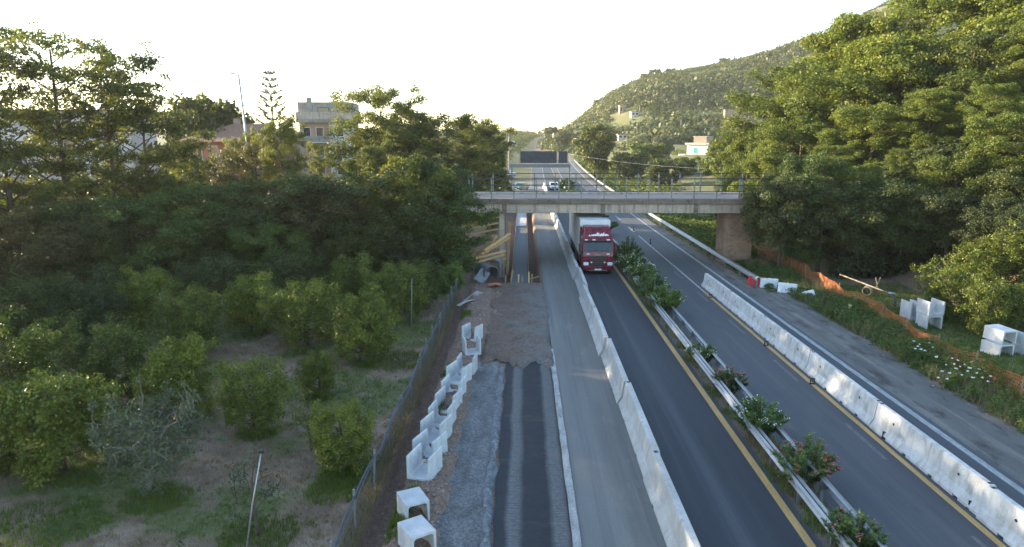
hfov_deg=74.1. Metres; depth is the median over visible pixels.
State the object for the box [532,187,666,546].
side road
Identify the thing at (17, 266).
dense tree
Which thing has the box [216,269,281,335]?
citrus tree
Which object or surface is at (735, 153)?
wood tree
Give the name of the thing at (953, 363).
wildflowers
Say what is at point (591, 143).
field tree
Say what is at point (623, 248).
oleander bush
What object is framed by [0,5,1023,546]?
ground
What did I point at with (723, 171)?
wood tree
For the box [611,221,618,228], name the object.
oleander bush
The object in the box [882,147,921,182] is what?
wood tree
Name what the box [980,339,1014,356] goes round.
concrete channel
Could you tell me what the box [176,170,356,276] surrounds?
dense tree
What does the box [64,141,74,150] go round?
window
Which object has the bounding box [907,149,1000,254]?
wood tree
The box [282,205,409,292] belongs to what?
dense tree
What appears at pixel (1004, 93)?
wood tree
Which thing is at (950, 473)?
concrete barrier
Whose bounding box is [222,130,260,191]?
broadleaf tree
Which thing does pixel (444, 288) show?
bank weeds
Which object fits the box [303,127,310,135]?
window
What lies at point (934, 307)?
concrete channel
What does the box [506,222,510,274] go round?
wooden post
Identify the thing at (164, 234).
dense tree
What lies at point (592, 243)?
semi truck
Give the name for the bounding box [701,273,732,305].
concrete barrier
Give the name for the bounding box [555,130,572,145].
field tree
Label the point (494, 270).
culvert shell
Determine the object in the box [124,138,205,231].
broadleaf tree
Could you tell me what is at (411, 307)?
irrigation pole
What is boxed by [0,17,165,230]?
broadleaf tree
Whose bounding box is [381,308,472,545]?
ditch grass
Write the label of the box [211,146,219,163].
window
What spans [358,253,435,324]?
citrus tree
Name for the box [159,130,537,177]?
woodland
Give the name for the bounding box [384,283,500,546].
rubble
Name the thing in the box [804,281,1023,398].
verge grass
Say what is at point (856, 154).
wood tree
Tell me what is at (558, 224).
concrete barrier
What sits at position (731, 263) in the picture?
guard rail
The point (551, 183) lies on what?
car
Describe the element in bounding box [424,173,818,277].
overpass bridge
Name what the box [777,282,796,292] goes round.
plastic barrier
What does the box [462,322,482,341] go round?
concrete channel
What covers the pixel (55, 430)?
citrus tree
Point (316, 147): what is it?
broadleaf tree
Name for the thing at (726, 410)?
median weeds
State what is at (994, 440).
road shoulder
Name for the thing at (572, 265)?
concrete barrier
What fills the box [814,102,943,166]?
wood tree
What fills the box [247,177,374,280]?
dense tree
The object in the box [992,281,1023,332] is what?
citrus tree
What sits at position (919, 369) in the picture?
rubble
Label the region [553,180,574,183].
oleander bush
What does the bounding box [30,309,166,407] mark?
citrus tree
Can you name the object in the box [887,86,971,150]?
wood tree
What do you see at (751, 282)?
plastic barrier
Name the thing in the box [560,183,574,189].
oleander bush
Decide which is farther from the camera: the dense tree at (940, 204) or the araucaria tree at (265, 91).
the araucaria tree at (265, 91)
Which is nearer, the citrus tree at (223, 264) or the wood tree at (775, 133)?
the citrus tree at (223, 264)
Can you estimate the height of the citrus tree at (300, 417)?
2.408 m
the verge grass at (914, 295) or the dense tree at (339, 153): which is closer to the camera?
the verge grass at (914, 295)
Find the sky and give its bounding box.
[0,0,887,136]
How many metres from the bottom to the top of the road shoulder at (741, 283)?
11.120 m
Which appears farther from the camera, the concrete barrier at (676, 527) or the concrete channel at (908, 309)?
the concrete channel at (908, 309)
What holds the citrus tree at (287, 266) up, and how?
on the ground at (396, 475)
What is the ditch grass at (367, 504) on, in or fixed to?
on the ground at (396, 475)
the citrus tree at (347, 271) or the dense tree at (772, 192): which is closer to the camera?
the citrus tree at (347, 271)
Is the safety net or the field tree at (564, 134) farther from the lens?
the field tree at (564, 134)
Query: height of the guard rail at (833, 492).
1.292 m
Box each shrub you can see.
[167,152,220,183]
[438,261,465,290]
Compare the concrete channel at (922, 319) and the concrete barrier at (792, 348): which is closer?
the concrete barrier at (792, 348)
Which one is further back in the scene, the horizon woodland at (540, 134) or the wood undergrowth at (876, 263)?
the horizon woodland at (540, 134)
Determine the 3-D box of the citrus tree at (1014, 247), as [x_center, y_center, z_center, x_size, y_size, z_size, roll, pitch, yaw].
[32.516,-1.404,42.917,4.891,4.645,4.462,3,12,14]
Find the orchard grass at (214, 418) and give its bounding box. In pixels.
[0,297,446,546]
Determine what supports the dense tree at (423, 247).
on the ground at (396, 475)
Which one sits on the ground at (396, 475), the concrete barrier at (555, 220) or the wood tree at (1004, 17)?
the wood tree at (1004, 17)
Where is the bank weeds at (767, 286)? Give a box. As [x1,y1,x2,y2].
[726,259,809,291]
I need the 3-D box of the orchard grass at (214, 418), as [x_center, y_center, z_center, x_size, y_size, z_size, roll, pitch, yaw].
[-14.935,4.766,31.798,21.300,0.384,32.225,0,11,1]
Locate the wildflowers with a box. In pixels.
[912,340,991,381]
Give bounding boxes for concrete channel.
[397,487,429,520]
[397,515,435,546]
[406,443,441,480]
[412,428,447,461]
[420,411,451,443]
[428,398,455,428]
[435,386,462,414]
[441,374,466,394]
[446,360,471,385]
[456,352,477,374]
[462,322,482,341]
[462,335,480,355]
[899,299,916,320]
[915,311,942,328]
[916,298,945,315]
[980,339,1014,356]
[983,324,1017,343]
[1012,331,1023,354]
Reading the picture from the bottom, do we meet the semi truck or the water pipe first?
the water pipe
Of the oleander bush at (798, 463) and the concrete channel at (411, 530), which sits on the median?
the oleander bush at (798, 463)
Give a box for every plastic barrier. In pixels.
[747,276,765,285]
[759,278,777,288]
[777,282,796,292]
[799,290,815,297]
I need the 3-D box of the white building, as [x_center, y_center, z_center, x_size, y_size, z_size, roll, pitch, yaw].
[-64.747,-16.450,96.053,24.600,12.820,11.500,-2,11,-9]
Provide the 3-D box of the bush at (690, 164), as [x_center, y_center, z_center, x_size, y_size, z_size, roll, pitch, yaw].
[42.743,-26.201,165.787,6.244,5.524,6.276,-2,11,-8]
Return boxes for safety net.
[752,243,1023,405]
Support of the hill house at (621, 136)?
on the ground at (396, 475)
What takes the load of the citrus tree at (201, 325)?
on the ground at (396, 475)
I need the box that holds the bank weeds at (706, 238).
[654,214,777,258]
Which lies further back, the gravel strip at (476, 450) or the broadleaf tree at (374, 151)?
the broadleaf tree at (374, 151)
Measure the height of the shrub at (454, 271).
2.526 m
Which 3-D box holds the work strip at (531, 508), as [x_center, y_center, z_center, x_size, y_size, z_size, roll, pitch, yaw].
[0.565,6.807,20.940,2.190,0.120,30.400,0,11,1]
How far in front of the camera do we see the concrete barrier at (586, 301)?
42.43 m
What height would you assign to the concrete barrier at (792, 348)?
0.988 m
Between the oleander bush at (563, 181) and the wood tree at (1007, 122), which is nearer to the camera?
the wood tree at (1007, 122)
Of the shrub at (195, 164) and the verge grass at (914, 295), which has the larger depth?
the shrub at (195, 164)
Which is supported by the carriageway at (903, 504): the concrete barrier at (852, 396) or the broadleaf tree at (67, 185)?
the concrete barrier at (852, 396)
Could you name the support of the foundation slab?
on the ground at (396, 475)
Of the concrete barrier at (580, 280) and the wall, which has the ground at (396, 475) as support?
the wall
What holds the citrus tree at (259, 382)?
on the ground at (396, 475)
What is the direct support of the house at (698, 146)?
on the ground at (396, 475)
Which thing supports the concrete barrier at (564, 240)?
on the side road at (614, 507)
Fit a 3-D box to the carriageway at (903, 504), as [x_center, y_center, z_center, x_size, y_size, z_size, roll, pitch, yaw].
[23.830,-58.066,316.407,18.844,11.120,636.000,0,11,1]
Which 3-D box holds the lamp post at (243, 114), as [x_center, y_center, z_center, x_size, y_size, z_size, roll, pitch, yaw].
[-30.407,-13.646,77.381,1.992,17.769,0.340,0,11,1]
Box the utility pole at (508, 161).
[508,134,509,181]
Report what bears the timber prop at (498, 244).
on the timber shoring
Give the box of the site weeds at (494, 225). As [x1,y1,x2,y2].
[465,213,498,233]
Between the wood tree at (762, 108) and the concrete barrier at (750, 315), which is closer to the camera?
the concrete barrier at (750, 315)
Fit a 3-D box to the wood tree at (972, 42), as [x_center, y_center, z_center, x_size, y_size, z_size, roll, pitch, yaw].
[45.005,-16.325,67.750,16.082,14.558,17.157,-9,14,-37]
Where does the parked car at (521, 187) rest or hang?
on the site yard at (529, 188)
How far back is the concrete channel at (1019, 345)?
34.26 m
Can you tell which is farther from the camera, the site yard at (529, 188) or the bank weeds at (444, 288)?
the site yard at (529, 188)
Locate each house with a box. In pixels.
[179,118,312,192]
[616,134,627,140]
[618,105,626,113]
[630,111,639,117]
[678,136,714,155]
[723,109,744,117]
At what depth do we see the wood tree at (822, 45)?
81.86 m
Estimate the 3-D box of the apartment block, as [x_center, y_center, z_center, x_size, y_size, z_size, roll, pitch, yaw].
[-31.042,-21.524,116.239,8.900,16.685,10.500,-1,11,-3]
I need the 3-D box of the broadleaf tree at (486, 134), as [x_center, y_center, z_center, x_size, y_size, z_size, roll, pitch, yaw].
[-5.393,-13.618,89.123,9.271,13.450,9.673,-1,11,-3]
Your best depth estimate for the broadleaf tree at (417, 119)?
67.54 m
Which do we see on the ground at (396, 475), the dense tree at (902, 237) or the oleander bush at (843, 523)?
the dense tree at (902, 237)
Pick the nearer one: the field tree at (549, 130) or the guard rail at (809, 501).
the guard rail at (809, 501)
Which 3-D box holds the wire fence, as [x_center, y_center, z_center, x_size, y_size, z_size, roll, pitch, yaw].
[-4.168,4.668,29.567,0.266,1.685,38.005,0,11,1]
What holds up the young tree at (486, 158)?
on the ground at (396, 475)
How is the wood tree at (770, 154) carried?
on the ground at (396, 475)
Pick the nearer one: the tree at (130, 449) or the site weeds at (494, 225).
the tree at (130, 449)
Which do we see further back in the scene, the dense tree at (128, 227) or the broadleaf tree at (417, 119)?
the broadleaf tree at (417, 119)
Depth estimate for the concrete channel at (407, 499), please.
19.14 m
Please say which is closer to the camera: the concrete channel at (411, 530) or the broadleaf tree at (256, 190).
the concrete channel at (411, 530)
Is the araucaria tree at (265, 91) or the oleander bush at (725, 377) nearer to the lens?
the oleander bush at (725, 377)
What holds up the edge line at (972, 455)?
on the carriageway at (903, 504)
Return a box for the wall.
[47,172,78,183]
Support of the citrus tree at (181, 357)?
on the ground at (396, 475)
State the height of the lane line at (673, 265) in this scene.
0.001 m
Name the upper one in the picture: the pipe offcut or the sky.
the sky
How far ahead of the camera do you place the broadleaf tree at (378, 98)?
67.80 m
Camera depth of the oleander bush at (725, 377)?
28.40 m
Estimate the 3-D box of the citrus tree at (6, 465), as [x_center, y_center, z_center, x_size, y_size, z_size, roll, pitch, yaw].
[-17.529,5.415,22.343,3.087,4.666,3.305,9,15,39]
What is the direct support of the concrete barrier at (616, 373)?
on the side road at (614, 507)
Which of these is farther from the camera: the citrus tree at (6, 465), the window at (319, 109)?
the window at (319, 109)
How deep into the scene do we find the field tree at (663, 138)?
198.71 m
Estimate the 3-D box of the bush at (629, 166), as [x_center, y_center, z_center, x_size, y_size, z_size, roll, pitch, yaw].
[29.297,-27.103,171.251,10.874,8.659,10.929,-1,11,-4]
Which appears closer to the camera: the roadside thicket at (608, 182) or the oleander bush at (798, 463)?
the oleander bush at (798, 463)
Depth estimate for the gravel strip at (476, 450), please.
22.28 m
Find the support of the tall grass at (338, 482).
on the ground at (396, 475)
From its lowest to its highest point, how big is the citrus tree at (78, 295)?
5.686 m
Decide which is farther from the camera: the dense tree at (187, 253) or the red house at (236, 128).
the red house at (236, 128)
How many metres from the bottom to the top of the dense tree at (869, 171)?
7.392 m
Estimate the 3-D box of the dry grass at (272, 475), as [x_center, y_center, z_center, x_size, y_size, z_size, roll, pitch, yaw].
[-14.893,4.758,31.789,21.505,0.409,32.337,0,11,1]
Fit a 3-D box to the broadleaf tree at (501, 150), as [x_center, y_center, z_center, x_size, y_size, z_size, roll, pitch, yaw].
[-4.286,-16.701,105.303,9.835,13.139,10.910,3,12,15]
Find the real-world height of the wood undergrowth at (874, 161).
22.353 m
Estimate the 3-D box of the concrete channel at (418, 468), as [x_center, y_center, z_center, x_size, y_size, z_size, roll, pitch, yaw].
[-2.792,6.037,21.704,0.800,0.780,1.000,4,12,17]
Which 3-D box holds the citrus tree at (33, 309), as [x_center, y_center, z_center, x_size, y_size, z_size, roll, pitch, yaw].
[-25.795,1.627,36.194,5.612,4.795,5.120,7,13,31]
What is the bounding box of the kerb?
[551,349,580,546]
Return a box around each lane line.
[613,263,815,546]
[639,236,704,291]
[674,271,986,546]
[704,292,1006,546]
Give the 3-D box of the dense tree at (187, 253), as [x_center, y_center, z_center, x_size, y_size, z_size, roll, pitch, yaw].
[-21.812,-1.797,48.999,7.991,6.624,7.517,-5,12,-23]
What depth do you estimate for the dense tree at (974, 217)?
45.99 m
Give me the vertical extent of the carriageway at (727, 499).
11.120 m
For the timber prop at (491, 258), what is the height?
0.356 m
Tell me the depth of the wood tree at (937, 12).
74.35 m
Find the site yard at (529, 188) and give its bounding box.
[510,182,531,190]
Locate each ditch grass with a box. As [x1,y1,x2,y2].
[325,290,461,546]
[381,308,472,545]
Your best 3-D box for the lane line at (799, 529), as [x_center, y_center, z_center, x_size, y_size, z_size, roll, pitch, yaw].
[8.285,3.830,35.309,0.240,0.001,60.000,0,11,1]
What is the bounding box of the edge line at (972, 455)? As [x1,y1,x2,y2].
[569,160,1023,494]
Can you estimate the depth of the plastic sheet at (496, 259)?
56.97 m
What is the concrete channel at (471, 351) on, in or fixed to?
on the ground at (396, 475)
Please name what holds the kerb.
on the ground at (396, 475)
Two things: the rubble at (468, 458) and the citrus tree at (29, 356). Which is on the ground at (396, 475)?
the citrus tree at (29, 356)
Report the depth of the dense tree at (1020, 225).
43.22 m
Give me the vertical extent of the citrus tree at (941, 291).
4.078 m
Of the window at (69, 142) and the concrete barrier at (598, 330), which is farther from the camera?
the window at (69, 142)
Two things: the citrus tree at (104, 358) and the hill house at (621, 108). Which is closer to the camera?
the citrus tree at (104, 358)
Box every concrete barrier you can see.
[553,213,557,225]
[555,219,561,232]
[557,226,564,240]
[560,233,567,251]
[563,242,573,263]
[567,253,578,279]
[574,267,587,294]
[579,284,595,322]
[588,307,607,355]
[601,337,628,403]
[619,381,659,477]
[643,451,700,546]
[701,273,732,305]
[726,292,766,332]
[759,317,812,370]
[804,351,882,425]
[869,403,995,514]
[976,486,1023,546]
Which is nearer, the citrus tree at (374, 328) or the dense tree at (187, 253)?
the citrus tree at (374, 328)
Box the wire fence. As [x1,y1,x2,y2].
[330,279,457,546]
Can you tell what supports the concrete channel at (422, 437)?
on the ground at (396, 475)
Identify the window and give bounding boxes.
[14,121,25,129]
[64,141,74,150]
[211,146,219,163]
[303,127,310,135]
[316,127,323,135]
[317,107,328,111]
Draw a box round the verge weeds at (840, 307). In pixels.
[736,258,1023,433]
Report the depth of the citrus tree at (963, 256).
43.26 m
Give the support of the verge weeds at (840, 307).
on the ground at (396, 475)
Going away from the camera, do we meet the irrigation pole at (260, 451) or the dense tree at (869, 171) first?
the irrigation pole at (260, 451)
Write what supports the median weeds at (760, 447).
on the median
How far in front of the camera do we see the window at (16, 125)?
90.52 m
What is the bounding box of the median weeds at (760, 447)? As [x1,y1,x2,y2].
[628,276,858,546]
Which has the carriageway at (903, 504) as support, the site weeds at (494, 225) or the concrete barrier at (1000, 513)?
the concrete barrier at (1000, 513)
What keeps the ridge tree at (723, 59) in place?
on the ground at (396, 475)
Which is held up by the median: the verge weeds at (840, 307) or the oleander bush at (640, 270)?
the oleander bush at (640, 270)
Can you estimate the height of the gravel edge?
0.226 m
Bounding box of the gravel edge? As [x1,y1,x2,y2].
[480,365,504,546]
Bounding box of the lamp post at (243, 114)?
[230,73,252,176]
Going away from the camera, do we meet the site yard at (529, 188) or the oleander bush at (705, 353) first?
the oleander bush at (705, 353)
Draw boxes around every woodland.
[156,114,578,136]
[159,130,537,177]
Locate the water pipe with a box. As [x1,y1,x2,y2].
[839,274,896,304]
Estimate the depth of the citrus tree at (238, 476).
18.82 m
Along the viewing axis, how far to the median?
24.95 m
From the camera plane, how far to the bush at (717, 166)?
149.15 m
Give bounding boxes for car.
[515,183,528,189]
[549,182,557,189]
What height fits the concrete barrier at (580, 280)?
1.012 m
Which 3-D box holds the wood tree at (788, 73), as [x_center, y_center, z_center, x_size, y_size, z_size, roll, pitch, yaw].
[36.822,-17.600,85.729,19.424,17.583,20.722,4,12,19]
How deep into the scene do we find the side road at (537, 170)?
191.42 m
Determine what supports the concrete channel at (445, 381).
on the ground at (396, 475)
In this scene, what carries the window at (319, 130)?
in the apartment block
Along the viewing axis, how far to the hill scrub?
379.37 m
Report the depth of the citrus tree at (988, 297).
36.92 m
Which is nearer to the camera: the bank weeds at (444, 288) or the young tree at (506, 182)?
the bank weeds at (444, 288)
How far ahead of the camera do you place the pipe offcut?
46.85 m
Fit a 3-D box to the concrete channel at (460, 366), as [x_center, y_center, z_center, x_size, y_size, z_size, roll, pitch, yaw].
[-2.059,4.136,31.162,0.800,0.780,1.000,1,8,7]
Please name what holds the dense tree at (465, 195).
on the ground at (396, 475)
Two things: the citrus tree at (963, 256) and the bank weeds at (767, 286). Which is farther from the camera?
the bank weeds at (767, 286)
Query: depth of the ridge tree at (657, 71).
517.91 m
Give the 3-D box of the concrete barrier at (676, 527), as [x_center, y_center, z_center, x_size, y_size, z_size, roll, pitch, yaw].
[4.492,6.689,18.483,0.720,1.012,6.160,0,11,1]
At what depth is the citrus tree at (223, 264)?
41.87 m
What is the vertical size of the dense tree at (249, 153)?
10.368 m
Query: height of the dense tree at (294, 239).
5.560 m
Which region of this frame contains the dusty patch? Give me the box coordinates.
[480,283,553,368]
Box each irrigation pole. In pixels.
[246,449,263,546]
[411,276,412,333]
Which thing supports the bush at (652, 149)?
on the ground at (396, 475)
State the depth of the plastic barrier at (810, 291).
45.42 m
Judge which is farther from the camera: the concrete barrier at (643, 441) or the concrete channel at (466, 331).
the concrete channel at (466, 331)
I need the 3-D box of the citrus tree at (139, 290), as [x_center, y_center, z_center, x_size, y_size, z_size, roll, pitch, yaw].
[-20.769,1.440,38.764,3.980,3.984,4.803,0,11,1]
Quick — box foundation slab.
[512,213,528,282]
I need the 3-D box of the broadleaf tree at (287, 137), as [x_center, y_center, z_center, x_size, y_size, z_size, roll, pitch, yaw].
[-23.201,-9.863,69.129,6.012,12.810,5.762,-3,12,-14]
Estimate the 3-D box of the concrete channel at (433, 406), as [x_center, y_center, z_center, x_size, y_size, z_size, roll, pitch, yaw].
[-2.612,5.266,25.497,0.800,0.780,1.000,1,11,11]
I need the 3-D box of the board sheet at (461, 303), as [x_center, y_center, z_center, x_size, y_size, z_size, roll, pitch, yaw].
[-2.983,1.852,43.931,0.338,0.262,1.400,23,26,36]
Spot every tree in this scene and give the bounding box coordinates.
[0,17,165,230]
[0,42,98,284]
[0,194,122,307]
[0,269,84,349]
[0,302,69,403]
[0,366,127,492]
[0,376,25,477]
[1,47,188,244]
[4,195,158,301]
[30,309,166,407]
[40,181,243,297]
[41,262,136,351]
[73,82,216,240]
[85,374,228,495]
[97,236,180,294]
[107,264,186,332]
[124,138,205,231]
[126,332,226,423]
[143,281,231,350]
[147,91,256,165]
[147,204,257,291]
[170,247,250,314]
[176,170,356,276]
[200,141,310,188]
[203,353,299,437]
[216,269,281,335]
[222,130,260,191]
[224,220,318,292]
[224,440,282,541]
[236,173,273,259]
[241,241,325,310]
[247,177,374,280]
[250,112,309,191]
[253,269,341,352]
[254,70,290,128]
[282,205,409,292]
[291,388,322,450]
[292,157,474,267]
[293,349,342,399]
[304,141,337,183]
[304,397,376,477]
[319,250,379,314]
[320,134,430,182]
[320,281,404,367]
[323,83,443,179]
[340,137,398,215]
[356,152,477,275]
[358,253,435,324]
[363,106,459,182]
[376,230,440,291]
[381,182,501,280]
[398,258,447,309]
[403,110,495,190]
[445,120,505,190]
[453,123,517,189]
[482,149,501,190]
[496,145,512,190]
[541,126,557,136]
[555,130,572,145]
[570,121,618,176]
[648,68,661,73]
[651,133,675,159]
[706,91,814,184]
[711,135,769,190]
[712,169,741,213]
[717,58,729,61]
[725,58,874,137]
[727,143,796,224]
[738,170,828,266]
[742,118,839,188]
[762,150,854,270]
[769,64,902,176]
[774,10,923,138]
[777,176,876,271]
[810,144,863,177]
[814,33,970,163]
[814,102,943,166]
[823,176,927,266]
[827,162,883,251]
[829,0,1019,137]
[855,181,952,272]
[877,29,1023,142]
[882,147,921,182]
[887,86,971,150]
[895,187,995,267]
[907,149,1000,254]
[908,0,1023,122]
[910,254,985,323]
[936,235,1015,298]
[945,197,1023,265]
[954,273,1023,336]
[956,81,1023,142]
[962,111,1023,218]
[965,164,1023,226]
[981,21,1023,103]
[982,216,1023,284]
[991,210,1023,277]
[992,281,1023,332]
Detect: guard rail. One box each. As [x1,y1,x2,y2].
[560,180,856,546]
[561,177,886,546]
[574,159,759,286]
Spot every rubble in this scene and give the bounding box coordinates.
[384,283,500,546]
[419,359,501,546]
[782,292,1018,434]
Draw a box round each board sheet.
[456,299,473,305]
[462,291,483,300]
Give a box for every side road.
[532,137,543,186]
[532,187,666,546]
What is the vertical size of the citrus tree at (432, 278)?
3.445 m
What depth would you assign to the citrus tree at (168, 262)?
45.22 m
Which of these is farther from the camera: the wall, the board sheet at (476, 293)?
the wall
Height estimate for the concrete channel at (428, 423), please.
0.780 m
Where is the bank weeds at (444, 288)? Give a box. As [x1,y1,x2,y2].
[435,230,454,294]
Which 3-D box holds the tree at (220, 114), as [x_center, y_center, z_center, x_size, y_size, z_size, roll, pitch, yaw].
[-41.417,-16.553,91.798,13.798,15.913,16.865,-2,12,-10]
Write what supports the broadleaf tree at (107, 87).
on the ground at (396, 475)
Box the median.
[551,163,835,546]
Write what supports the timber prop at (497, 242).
on the timber shoring
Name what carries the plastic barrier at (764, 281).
on the ground at (396, 475)
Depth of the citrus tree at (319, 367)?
28.87 m
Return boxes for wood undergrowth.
[0,178,443,280]
[821,112,1023,279]
[847,103,1023,177]
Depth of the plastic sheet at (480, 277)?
50.88 m
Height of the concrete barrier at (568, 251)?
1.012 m
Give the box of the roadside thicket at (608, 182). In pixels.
[568,145,680,215]
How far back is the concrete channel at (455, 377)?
29.88 m
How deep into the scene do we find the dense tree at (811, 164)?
53.40 m
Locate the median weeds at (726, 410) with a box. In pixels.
[628,281,827,533]
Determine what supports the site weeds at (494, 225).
on the ground at (396, 475)
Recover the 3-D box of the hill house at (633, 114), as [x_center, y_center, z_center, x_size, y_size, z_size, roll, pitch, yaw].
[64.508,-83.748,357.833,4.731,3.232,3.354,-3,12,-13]
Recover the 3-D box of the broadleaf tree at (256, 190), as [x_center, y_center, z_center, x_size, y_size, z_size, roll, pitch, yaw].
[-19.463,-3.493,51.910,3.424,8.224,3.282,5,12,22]
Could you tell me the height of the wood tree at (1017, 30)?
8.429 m
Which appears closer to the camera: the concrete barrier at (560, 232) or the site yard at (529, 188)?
the concrete barrier at (560, 232)
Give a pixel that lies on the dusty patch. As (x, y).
(519, 333)
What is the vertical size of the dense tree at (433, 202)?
9.525 m
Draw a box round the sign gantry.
[507,150,570,190]
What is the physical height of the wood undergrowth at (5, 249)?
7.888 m
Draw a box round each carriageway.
[541,137,823,546]
[554,160,1023,546]
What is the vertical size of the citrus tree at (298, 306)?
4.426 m
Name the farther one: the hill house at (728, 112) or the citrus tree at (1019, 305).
the hill house at (728, 112)
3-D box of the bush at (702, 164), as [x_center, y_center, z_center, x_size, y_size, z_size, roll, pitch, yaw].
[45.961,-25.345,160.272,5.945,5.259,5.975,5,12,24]
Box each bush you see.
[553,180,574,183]
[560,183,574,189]
[606,150,649,177]
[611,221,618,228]
[613,236,643,259]
[614,250,647,275]
[623,261,657,283]
[626,140,667,168]
[632,267,671,299]
[645,158,687,184]
[645,280,685,315]
[675,156,699,175]
[684,342,717,364]
[694,156,713,175]
[703,140,760,176]
[711,365,749,394]
[730,394,790,440]
[769,431,843,490]
[821,506,889,546]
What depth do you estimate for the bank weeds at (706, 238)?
78.98 m
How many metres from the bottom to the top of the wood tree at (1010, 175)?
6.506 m
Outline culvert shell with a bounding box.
[475,262,499,277]
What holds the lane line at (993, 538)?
on the carriageway at (903, 504)
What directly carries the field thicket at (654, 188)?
on the ground at (396, 475)
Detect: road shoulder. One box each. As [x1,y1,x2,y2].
[571,161,772,291]
[747,292,1023,484]
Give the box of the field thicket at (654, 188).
[585,149,716,227]
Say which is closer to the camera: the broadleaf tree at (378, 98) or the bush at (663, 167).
the broadleaf tree at (378, 98)
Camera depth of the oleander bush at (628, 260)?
53.06 m
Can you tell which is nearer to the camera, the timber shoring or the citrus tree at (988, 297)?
the citrus tree at (988, 297)
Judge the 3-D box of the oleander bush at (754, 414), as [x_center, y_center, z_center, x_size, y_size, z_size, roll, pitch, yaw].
[8.899,5.141,24.303,2.116,1.818,1.961,-5,12,-23]
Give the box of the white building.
[0,109,159,186]
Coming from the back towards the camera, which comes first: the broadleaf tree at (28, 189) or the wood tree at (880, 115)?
the wood tree at (880, 115)
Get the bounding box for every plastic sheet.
[473,268,489,283]
[483,255,502,263]
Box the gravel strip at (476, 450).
[436,362,500,546]
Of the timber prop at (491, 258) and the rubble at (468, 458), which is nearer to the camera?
the rubble at (468, 458)
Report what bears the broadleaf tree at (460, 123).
on the ground at (396, 475)
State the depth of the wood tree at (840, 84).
71.27 m
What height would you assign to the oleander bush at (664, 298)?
2.285 m
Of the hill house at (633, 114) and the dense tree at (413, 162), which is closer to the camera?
the dense tree at (413, 162)
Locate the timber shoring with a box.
[465,216,506,264]
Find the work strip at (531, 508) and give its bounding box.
[493,361,571,546]
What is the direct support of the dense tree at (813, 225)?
on the ground at (396, 475)
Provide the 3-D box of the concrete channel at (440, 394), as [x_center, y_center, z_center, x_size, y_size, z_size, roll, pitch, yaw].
[-2.508,5.029,26.885,0.800,0.780,1.000,5,12,15]
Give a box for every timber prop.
[476,250,506,258]
[477,254,504,262]
[480,236,509,255]
[483,233,510,251]
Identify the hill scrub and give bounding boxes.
[537,0,934,154]
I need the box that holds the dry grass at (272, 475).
[0,295,445,546]
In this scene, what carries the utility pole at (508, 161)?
on the ground at (396, 475)
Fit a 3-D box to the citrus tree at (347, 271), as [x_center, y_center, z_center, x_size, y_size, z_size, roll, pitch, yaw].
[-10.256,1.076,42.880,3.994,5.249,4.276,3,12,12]
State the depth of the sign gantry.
128.44 m
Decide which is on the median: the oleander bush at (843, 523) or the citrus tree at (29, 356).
the oleander bush at (843, 523)
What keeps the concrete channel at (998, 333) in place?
on the concrete channel at (991, 347)
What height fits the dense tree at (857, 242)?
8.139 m
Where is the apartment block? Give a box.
[296,97,358,184]
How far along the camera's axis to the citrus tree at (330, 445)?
22.20 m
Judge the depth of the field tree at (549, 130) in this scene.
418.49 m
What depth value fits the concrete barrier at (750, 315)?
40.30 m
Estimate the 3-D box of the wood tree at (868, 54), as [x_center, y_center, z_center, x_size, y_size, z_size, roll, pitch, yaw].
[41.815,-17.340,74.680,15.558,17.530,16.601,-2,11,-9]
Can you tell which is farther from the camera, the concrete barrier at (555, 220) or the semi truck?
the concrete barrier at (555, 220)
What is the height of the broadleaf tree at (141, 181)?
14.938 m
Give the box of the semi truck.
[569,213,616,270]
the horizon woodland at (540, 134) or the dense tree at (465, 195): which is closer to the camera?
the dense tree at (465, 195)
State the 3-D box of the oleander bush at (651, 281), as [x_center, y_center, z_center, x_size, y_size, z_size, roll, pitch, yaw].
[9.268,0.757,44.975,2.922,2.296,2.788,-6,13,-28]
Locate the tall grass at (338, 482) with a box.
[0,349,432,546]
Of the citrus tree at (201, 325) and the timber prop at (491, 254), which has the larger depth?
the timber prop at (491, 254)
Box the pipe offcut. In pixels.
[862,285,872,294]

